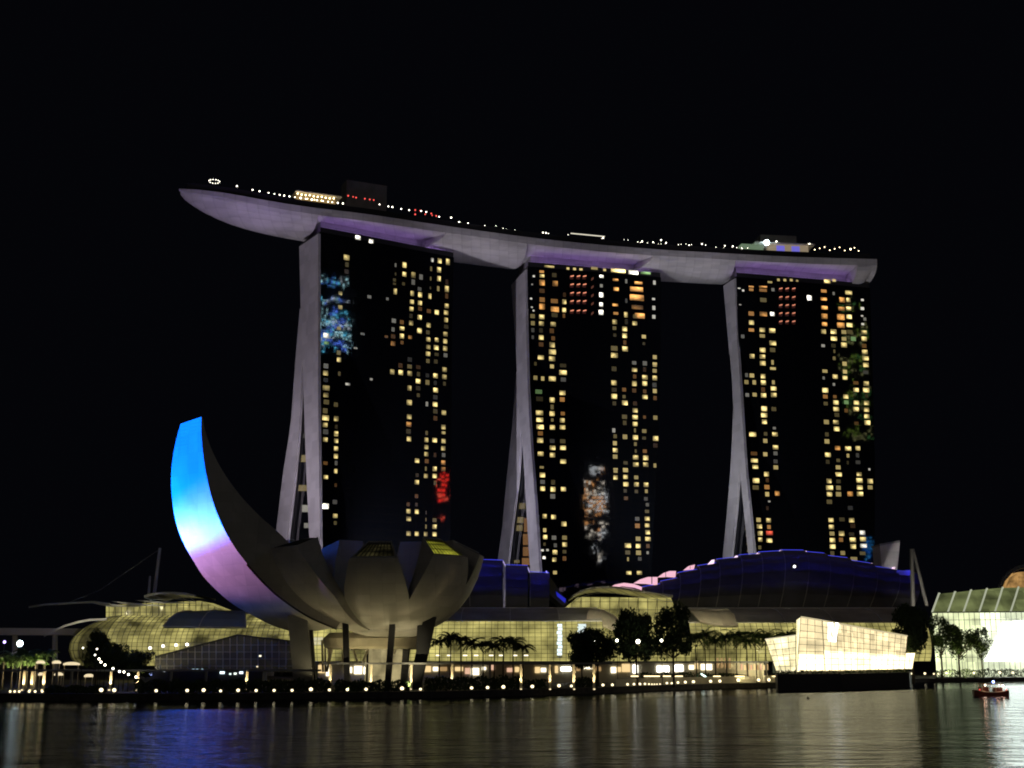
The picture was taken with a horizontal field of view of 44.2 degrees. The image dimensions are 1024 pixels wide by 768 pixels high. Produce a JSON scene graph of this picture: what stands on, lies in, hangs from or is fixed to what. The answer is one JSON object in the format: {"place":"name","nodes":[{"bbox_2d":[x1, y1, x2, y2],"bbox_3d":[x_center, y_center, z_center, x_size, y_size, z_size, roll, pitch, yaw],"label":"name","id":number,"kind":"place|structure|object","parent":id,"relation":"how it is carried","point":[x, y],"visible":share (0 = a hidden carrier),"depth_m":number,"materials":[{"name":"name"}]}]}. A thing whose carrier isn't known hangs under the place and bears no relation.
{"place":"outdoors","nodes":[
{"label":"outdoors","id":0,"kind":"place"},
{"bbox_2d":[267,221,453,676],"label":"hotel tower","id":1,"kind":"structure","parent":0,"point":[368,455],"depth_m":561.35,"materials":[{"name":"black glass"}]},
{"bbox_2d":[298,485,306,490],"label":"atrium window","id":2,"kind":"structure","parent":1,"relation":"in","point":[301,487],"depth_m":548.24,"materials":[{"name":"grey"}]},
{"bbox_2d":[302,505,307,511],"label":"atrium window","id":3,"kind":"structure","parent":1,"relation":"in","point":[304,507],"depth_m":543.45,"materials":[{"name":"grey"}]},
{"bbox_2d":[322,415,328,420],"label":"lit window","id":4,"kind":"structure","parent":1,"relation":"in","point":[324,417],"depth_m":545.44,"materials":[{"name":"yellow"}]},
{"bbox_2d":[323,385,329,390],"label":"lit window","id":5,"kind":"structure","parent":1,"relation":"in","point":[325,387],"depth_m":548.24,"materials":[{"name":"yellow"}]},
{"bbox_2d":[323,262,447,528],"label":"small lit windows","id":6,"kind":"structure","parent":1,"relation":"in","point":[346,271],"depth_m":571.69,"materials":[{"name":"yellow"}]},
{"bbox_2d":[0,661,1001,693],"bbox_3d":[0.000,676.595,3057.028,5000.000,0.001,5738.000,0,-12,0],"label":"ground","id":7,"kind":"structure","parent":0,"point":[927,668],"depth_m":407.97,"materials":[{"name":"concrete"}]},
{"bbox_2d":[0,655,18,688],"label":"palm tree","id":8,"kind":"object","parent":7,"relation":"on","point":[4,659],"visible":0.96,"depth_m":301.93,"materials":[{"name":"green plant"}]},
{"bbox_2d":[0,650,24,688],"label":"palm tree","id":9,"kind":"object","parent":7,"relation":"on","point":[9,653],"visible":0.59,"depth_m":305.83,"materials":[{"name":"green plant"}]},
{"bbox_2d":[16,640,22,687],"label":"street lamp","id":10,"kind":"object","parent":7,"relation":"on","point":[19,643],"visible":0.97,"depth_m":310.91,"materials":[{"name":"grey"}]},
{"bbox_2d":[6,653,33,688],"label":"palm tree","id":11,"kind":"object","parent":7,"relation":"on","point":[18,657],"visible":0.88,"depth_m":301.63,"materials":[{"name":"green plant"}]},
{"bbox_2d":[13,648,39,688],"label":"palm tree","id":12,"kind":"object","parent":7,"relation":"on","point":[26,651],"visible":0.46,"depth_m":305.92,"materials":[{"name":"green plant"}]},
{"bbox_2d":[22,652,51,688],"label":"palm tree","id":13,"kind":"object","parent":7,"relation":"on","point":[34,657],"visible":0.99,"depth_m":302.03,"materials":[{"name":"green plant"}]},
{"bbox_2d":[35,660,44,689],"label":"lit awning","id":14,"kind":"object","parent":7,"relation":"on","point":[40,662],"visible":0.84,"depth_m":289.16,"materials":[{"name":"grey"}]},
{"bbox_2d":[0,628,80,668],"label":"viaduct","id":15,"kind":"object","parent":7,"relation":"on","point":[14,632],"visible":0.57,"depth_m":461.45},
{"bbox_2d":[32,649,60,668],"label":"palm tree","id":16,"kind":"object","parent":7,"relation":"on","point":[51,652],"visible":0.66,"depth_m":305.79,"materials":[{"name":"green plant"}]},
{"bbox_2d":[52,660,60,682],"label":"lit awning","id":17,"kind":"object","parent":7,"relation":"on","point":[56,662],"visible":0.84,"depth_m":289.19,"materials":[{"name":"grey"}]},
{"bbox_2d":[63,662,79,683],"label":"lit awning","id":18,"kind":"object","parent":7,"relation":"on","point":[71,663],"visible":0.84,"depth_m":289.02,"materials":[{"name":"grey"}]},
{"bbox_2d":[84,674,92,686],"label":"lit awning","id":19,"kind":"object","parent":7,"relation":"on","point":[88,675],"visible":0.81,"depth_m":288.73,"materials":[{"name":"grey"}]},
{"bbox_2d":[82,628,110,683],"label":"broadleaf tree","id":20,"kind":"object","parent":7,"relation":"on","point":[100,639],"visible":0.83,"depth_m":292.76,"materials":[{"name":"black plant"}]},
{"bbox_2d":[95,642,129,688],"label":"broadleaf tree","id":21,"kind":"object","parent":7,"relation":"on","point":[113,656],"visible":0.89,"depth_m":289.51,"materials":[{"name":"green plant"}]},
{"bbox_2d":[122,649,155,678],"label":"broadleaf tree","id":22,"kind":"object","parent":7,"relation":"on","point":[135,659],"visible":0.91,"depth_m":287.54,"materials":[{"name":"green plant"}]},
{"bbox_2d":[0,669,320,690],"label":"covered walkway","id":23,"kind":"structure","parent":7,"relation":"on","point":[71,671],"depth_m":284.79,"materials":[{"name":"grey metal"}]},
{"bbox_2d":[106,592,228,617],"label":"atrium block","id":24,"kind":"structure","parent":7,"relation":"on","point":[169,609],"depth_m":418.66,"materials":[{"name":"yellow glass"}]},
{"bbox_2d":[29,600,197,607],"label":"canopy roof","id":25,"kind":"structure","parent":24,"relation":"attached to","point":[112,605],"depth_m":415.00,"materials":[{"name":"grey metal"}]},
{"bbox_2d":[71,548,160,601],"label":"mast","id":26,"kind":"object","parent":24,"relation":"on","point":[156,573],"visible":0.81,"depth_m":427.51,"materials":[{"name":"grey metal"}]},
{"bbox_2d":[68,614,289,665],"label":"vaulted hall","id":27,"kind":"structure","parent":7,"relation":"on","point":[143,633],"depth_m":403.26,"materials":[{"name":"yellow glass"}]},
{"bbox_2d":[44,618,106,636],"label":"roof arch","id":28,"kind":"structure","parent":27,"relation":"attached to","point":[76,622],"depth_m":398.10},
{"bbox_2d":[163,609,245,628],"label":"roof shell","id":29,"kind":"object","parent":27,"relation":"on","point":[217,619],"visible":0.91,"depth_m":398.85},
{"bbox_2d":[140,655,266,686],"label":"kiosk","id":30,"kind":"object","parent":7,"relation":"on","point":[211,676],"visible":0.53,"depth_m":321.48,"materials":[{"name":"black metal"}]},
{"bbox_2d":[155,634,291,668],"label":"dark pavilion","id":31,"kind":"structure","parent":7,"relation":"on","point":[238,651],"depth_m":337.20,"materials":[{"name":"grey glass"}]},
{"bbox_2d":[171,417,483,689],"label":"petal museum","id":32,"kind":"structure","parent":7,"relation":"on","point":[382,601],"depth_m":297.84,"materials":[{"name":"white"}]},
{"bbox_2d":[430,637,453,678],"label":"palm tree","id":33,"kind":"object","parent":7,"relation":"on","point":[445,640],"visible":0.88,"depth_m":327.07,"materials":[{"name":"green plant"}]},
{"bbox_2d":[437,631,464,680],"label":"palm tree","id":34,"kind":"object","parent":7,"relation":"on","point":[452,635],"visible":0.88,"depth_m":330.75,"materials":[{"name":"green plant"}]},
{"bbox_2d":[313,607,602,660],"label":"shopping hall","id":35,"kind":"structure","parent":7,"relation":"on","point":[537,627],"depth_m":393.76,"materials":[{"name":"yellow glass"}]},
{"bbox_2d":[586,608,618,630],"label":"roof nose","id":36,"kind":"object","parent":35,"relation":"on","point":[609,619],"visible":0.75,"depth_m":400.96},
{"bbox_2d":[451,635,472,683],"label":"palm tree","id":37,"kind":"object","parent":7,"relation":"on","point":[465,637],"visible":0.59,"depth_m":332.53,"materials":[{"name":"green plant"}]},
{"bbox_2d":[322,662,611,689],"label":"covered walkway","id":38,"kind":"structure","parent":7,"relation":"on","point":[411,664],"depth_m":292.88,"materials":[{"name":"grey metal"}]},
{"bbox_2d":[457,637,484,685],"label":"palm tree","id":39,"kind":"object","parent":7,"relation":"on","point":[471,643],"visible":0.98,"depth_m":327.25,"materials":[{"name":"green plant"}]},
{"bbox_2d":[469,640,496,682],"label":"palm tree","id":40,"kind":"object","parent":7,"relation":"on","point":[485,644],"visible":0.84,"depth_m":329.97,"materials":[{"name":"green plant"}]},
{"bbox_2d":[483,641,507,684],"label":"palm tree","id":41,"kind":"object","parent":7,"relation":"on","point":[497,647],"visible":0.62,"depth_m":332.86,"materials":[{"name":"green plant"}]},
{"bbox_2d":[490,636,516,684],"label":"palm tree","id":42,"kind":"object","parent":7,"relation":"on","point":[505,640],"visible":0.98,"depth_m":327.27,"materials":[{"name":"green plant"}]},
{"bbox_2d":[501,636,526,686],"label":"palm tree","id":43,"kind":"object","parent":7,"relation":"on","point":[518,644],"visible":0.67,"depth_m":330.44,"materials":[{"name":"green plant"}]},
{"bbox_2d":[508,643,536,685],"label":"palm tree","id":44,"kind":"object","parent":7,"relation":"on","point":[532,647],"visible":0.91,"depth_m":332.52,"materials":[{"name":"green plant"}]},
{"bbox_2d":[44,668,1023,692],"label":"waterfront promenade","id":45,"kind":"structure","parent":7,"relation":"on","point":[229,685],"depth_m":276.00,"materials":[{"name":"concrete"}]},
{"bbox_2d":[315,655,767,681],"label":"shop row","id":46,"kind":"object","parent":7,"relation":"on","point":[564,673],"visible":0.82,"depth_m":387.91,"materials":[{"name":"grey"}]},
{"bbox_2d":[354,666,361,673],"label":"shop window","id":47,"kind":"structure","parent":46,"relation":"in","point":[357,669],"depth_m":387.72,"materials":[{"name":"grey"}]},
{"bbox_2d":[473,668,478,674],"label":"shop window","id":48,"kind":"structure","parent":46,"relation":"in","point":[475,670],"depth_m":387.67,"materials":[{"name":"grey"}]},
{"bbox_2d":[557,624,561,657],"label":"light screen","id":49,"kind":"object","parent":46,"relation":"on","point":[559,651],"visible":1,"depth_m":390.31,"materials":[{"name":"grey"}]},
{"bbox_2d":[561,667,570,670],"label":"shop window","id":50,"kind":"structure","parent":46,"relation":"in","point":[562,668],"depth_m":387.82,"materials":[{"name":"grey"}]},
{"bbox_2d":[622,664,629,671],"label":"shop window","id":51,"kind":"structure","parent":46,"relation":"in","point":[625,667],"depth_m":387.86,"materials":[{"name":"orange"}]},
{"bbox_2d":[657,666,668,671],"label":"shop window","id":52,"kind":"structure","parent":46,"relation":"in","point":[659,668],"depth_m":387.86,"materials":[{"name":"grey"}]},
{"bbox_2d":[675,665,682,671],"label":"shop window","id":53,"kind":"structure","parent":46,"relation":"in","point":[678,668],"depth_m":387.86,"materials":[{"name":"grey"}]},
{"bbox_2d":[706,664,711,669],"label":"shop window","id":54,"kind":"structure","parent":46,"relation":"in","point":[708,666],"depth_m":387.91,"materials":[{"name":"grey"}]},
{"bbox_2d":[567,630,593,685],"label":"broadleaf tree","id":55,"kind":"object","parent":7,"relation":"on","point":[575,636],"visible":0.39,"depth_m":340.56,"materials":[{"name":"green plant"}]},
{"bbox_2d":[571,626,621,685],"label":"broadleaf tree","id":56,"kind":"object","parent":7,"relation":"on","point":[607,647],"visible":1,"depth_m":335.49,"materials":[{"name":"green plant"}]},
{"bbox_2d":[566,586,690,660],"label":"atrium block","id":57,"kind":"structure","parent":7,"relation":"on","point":[650,603],"depth_m":425.77,"materials":[{"name":"yellow glass"}]},
{"bbox_2d":[613,550,920,607],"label":"stepped roof","id":58,"kind":"structure","parent":57,"relation":"on","point":[791,578],"depth_m":451.19,"materials":[{"name":"blue"}]},
{"bbox_2d":[612,607,662,685],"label":"broadleaf tree","id":59,"kind":"object","parent":7,"relation":"on","point":[632,626],"visible":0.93,"depth_m":341.28,"materials":[{"name":"green plant"}]},
{"bbox_2d":[636,640,639,680],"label":"street lamp","id":60,"kind":"object","parent":7,"relation":"on","point":[637,641],"visible":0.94,"depth_m":334.95,"materials":[{"name":"grey"}]},
{"bbox_2d":[652,600,697,686],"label":"broadleaf tree","id":61,"kind":"object","parent":7,"relation":"on","point":[665,622],"visible":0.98,"depth_m":343.74,"materials":[{"name":"green plant"}]},
{"bbox_2d":[616,675,774,686],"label":"promenade terrace","id":62,"kind":"structure","parent":7,"relation":"on","point":[682,679],"depth_m":363.18,"materials":[{"name":"grey"}]},
{"bbox_2d":[684,631,711,674],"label":"palm tree","id":63,"kind":"object","parent":7,"relation":"on","point":[700,638],"visible":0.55,"depth_m":382.98,"materials":[{"name":"green plant"}]},
{"bbox_2d":[689,626,718,672],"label":"palm tree","id":64,"kind":"object","parent":7,"relation":"on","point":[706,634],"visible":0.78,"depth_m":384.71,"materials":[{"name":"green plant"}]},
{"bbox_2d":[699,637,729,674],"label":"palm tree","id":65,"kind":"object","parent":7,"relation":"on","point":[716,645],"visible":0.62,"depth_m":386.73,"materials":[{"name":"green plant"}]},
{"bbox_2d":[710,629,741,676],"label":"palm tree","id":66,"kind":"object","parent":7,"relation":"on","point":[727,636],"visible":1,"depth_m":382.92,"materials":[{"name":"green plant"}]},
{"bbox_2d":[721,629,748,675],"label":"palm tree","id":67,"kind":"object","parent":7,"relation":"on","point":[737,634],"visible":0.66,"depth_m":384.35,"materials":[{"name":"green plant"}]},
{"bbox_2d":[731,636,761,675],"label":"palm tree","id":68,"kind":"object","parent":7,"relation":"on","point":[745,644],"visible":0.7,"depth_m":386.37,"materials":[{"name":"green plant"}]},
{"bbox_2d":[738,629,770,682],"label":"palm tree","id":69,"kind":"object","parent":7,"relation":"on","point":[755,635],"visible":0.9,"depth_m":383.04,"materials":[{"name":"green plant"}]},
{"bbox_2d":[749,628,776,682],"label":"palm tree","id":70,"kind":"object","parent":7,"relation":"on","point":[769,636],"visible":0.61,"depth_m":384.55,"materials":[{"name":"green plant"}]},
{"bbox_2d":[772,627,795,637],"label":"palm tree","id":71,"kind":"object","parent":7,"relation":"on","point":[787,633],"visible":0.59,"depth_m":383.89,"materials":[{"name":"green plant"}]},
{"bbox_2d":[723,267,874,674],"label":"hotel tower","id":72,"kind":"structure","parent":7,"relation":"on","point":[802,472],"depth_m":620.18,"materials":[{"name":"black glass"}]},
{"bbox_2d":[738,278,872,560],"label":"small lit windows","id":73,"kind":"structure","parent":72,"relation":"in","point":[755,487],"depth_m":622.08,"materials":[{"name":"yellow"}]},
{"bbox_2d":[837,314,844,319],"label":"lit window","id":74,"kind":"structure","parent":72,"relation":"in","point":[839,316],"depth_m":636.83,"materials":[{"name":"orange"}]},
{"bbox_2d":[837,322,844,327],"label":"lit window","id":75,"kind":"structure","parent":72,"relation":"in","point":[839,325],"depth_m":635.74,"materials":[{"name":"orange"}]},
{"bbox_2d":[681,607,931,661],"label":"shopping hall","id":76,"kind":"structure","parent":7,"relation":"on","point":[767,619],"depth_m":399.33,"materials":[{"name":"beige glass"}]},
{"bbox_2d":[685,609,737,627],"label":"roof nose","id":77,"kind":"object","parent":76,"relation":"on","point":[724,618],"visible":0.94,"depth_m":400.16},
{"bbox_2d":[910,549,928,605],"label":"mast","id":78,"kind":"object","parent":76,"relation":"on","point":[913,557],"visible":0.97,"depth_m":435.26,"materials":[{"name":"grey metal"}]},
{"bbox_2d":[891,602,928,683],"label":"broadleaf tree","id":79,"kind":"object","parent":7,"relation":"on","point":[912,624],"visible":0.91,"depth_m":387.09,"materials":[{"name":"green plant"}]},
{"bbox_2d":[927,613,954,676],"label":"broadleaf tree","id":80,"kind":"object","parent":7,"relation":"on","point":[937,643],"visible":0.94,"depth_m":491.04,"materials":[{"name":"green plant"}]},
{"bbox_2d":[933,624,981,677],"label":"broadleaf tree","id":81,"kind":"object","parent":7,"relation":"on","point":[958,641],"visible":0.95,"depth_m":491.29,"materials":[{"name":"green plant"}]},
{"bbox_2d":[931,586,1023,676],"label":"convention hall","id":82,"kind":"structure","parent":7,"relation":"on","point":[997,614],"depth_m":530.71,"materials":[{"name":"grey"}]},
{"bbox_2d":[965,626,993,674],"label":"broadleaf tree","id":83,"kind":"object","parent":7,"relation":"on","point":[985,646],"visible":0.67,"depth_m":495.89,"materials":[{"name":"green plant"}]},
{"bbox_2d":[0,681,1023,767],"bbox_3d":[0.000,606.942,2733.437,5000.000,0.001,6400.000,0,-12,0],"label":"water","id":84,"kind":"structure","parent":0,"point":[937,725],"depth_m":144.32,"materials":[{"name":"liquid"}]},
{"bbox_2d":[765,616,914,690],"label":"crystal pavilion","id":85,"kind":"structure","parent":84,"relation":"in","point":[813,654],"depth_m":347.30,"materials":[{"name":"beige glass"}]},
{"bbox_2d":[972,681,1008,695],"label":"bumboat","id":86,"kind":"object","parent":84,"relation":"on","point":[984,691],"visible":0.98,"depth_m":283.00,"materials":[{"name":"red paint"}]},
{"bbox_2d":[0,677,1023,700],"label":"quay","id":87,"kind":"structure","parent":0,"point":[226,696],"depth_m":268.17,"materials":[{"name":"concrete"}]},
{"bbox_2d":[461,559,567,606],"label":"stepped roof","id":88,"kind":"structure","parent":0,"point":[487,591],"depth_m":444.67,"materials":[{"name":"blue"}]},
{"bbox_2d":[498,256,660,606],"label":"hotel tower","id":89,"kind":"structure","parent":0,"point":[579,508],"depth_m":602.87,"materials":[{"name":"black glass"}]},
{"bbox_2d":[519,503,524,508],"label":"atrium window","id":90,"kind":"structure","parent":89,"relation":"in","point":[521,505],"depth_m":601.69,"materials":[{"name":"grey"}]},
{"bbox_2d":[524,518,527,531],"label":"atrium window","id":91,"kind":"structure","parent":89,"relation":"in","point":[525,519],"depth_m":593.59,"materials":[{"name":"brown"}]},
{"bbox_2d":[523,534,528,544],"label":"atrium window","id":92,"kind":"structure","parent":89,"relation":"in","point":[525,536],"depth_m":592.36,"materials":[{"name":"brown"}]},
{"bbox_2d":[523,547,528,555],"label":"atrium window","id":93,"kind":"structure","parent":89,"relation":"in","point":[525,549],"depth_m":590.41,"materials":[{"name":"brown"}]},
{"bbox_2d":[522,558,529,564],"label":"atrium window","id":94,"kind":"structure","parent":89,"relation":"in","point":[525,561],"depth_m":590.05,"materials":[{"name":"brown"}]},
{"bbox_2d":[179,180,876,284],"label":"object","id":95,"kind":"structure","parent":89,"relation":"on","point":[298,218],"depth_m":602.11,"materials":[{"name":"concrete"}]},
{"bbox_2d":[776,245,784,250],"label":"violet window","id":96,"kind":"structure","parent":95,"relation":"in","point":[779,248],"depth_m":637.76,"materials":[{"name":"purple"}]},
{"bbox_2d":[791,246,799,251],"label":"violet window","id":97,"kind":"structure","parent":95,"relation":"in","point":[794,248],"depth_m":638.85,"materials":[{"name":"purple"}]},
{"bbox_2d":[551,306,558,311],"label":"lit window","id":98,"kind":"structure","parent":89,"relation":"in","point":[553,309],"depth_m":608.56,"materials":[{"name":"orange"}]},
{"bbox_2d":[559,370,566,374],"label":"lit window","id":99,"kind":"structure","parent":89,"relation":"in","point":[561,372],"depth_m":602.94,"materials":[{"name":"yellow"}]},
{"bbox_2d":[530,267,657,573],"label":"small lit windows","id":100,"kind":"structure","parent":89,"relation":"in","point":[614,348],"depth_m":606.04,"materials":[{"name":"yellow"}]},
{"bbox_2d":[611,268,624,272],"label":"lit window","id":101,"kind":"structure","parent":89,"relation":"in","point":[612,270],"depth_m":621.62,"materials":[{"name":"yellow"}]},
{"bbox_2d":[630,287,642,291],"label":"lit window","id":102,"kind":"structure","parent":89,"relation":"in","point":[638,289],"depth_m":622.08,"materials":[{"name":"orange"}]},
{"bbox_2d":[630,294,643,300],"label":"lit window","id":103,"kind":"structure","parent":89,"relation":"in","point":[632,297],"depth_m":621.17,"materials":[{"name":"orange"}]},
{"bbox_2d":[632,305,642,309],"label":"lit window","id":104,"kind":"structure","parent":89,"relation":"in","point":[633,306],"depth_m":620.26,"materials":[{"name":"orange"}]},
{"bbox_2d":[635,313,644,318],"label":"lit window","id":105,"kind":"structure","parent":89,"relation":"in","point":[639,315],"depth_m":619.65,"materials":[{"name":"glass"}]},
{"bbox_2d":[577,624,585,632],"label":"light screen","id":106,"kind":"object","parent":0,"point":[580,628],"visible":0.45,"depth_m":391.28,"materials":[{"name":"grey"}]},
{"bbox_2d":[871,540,899,569],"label":"wedge tower","id":107,"kind":"structure","parent":0,"point":[886,555],"depth_m":557.01,"materials":[{"name":"concrete"}]},
{"bbox_2d":[997,565,1023,587],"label":"dome","id":108,"kind":"structure","parent":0,"point":[1010,578],"depth_m":638.05,"materials":[{"name":"orange metal"}]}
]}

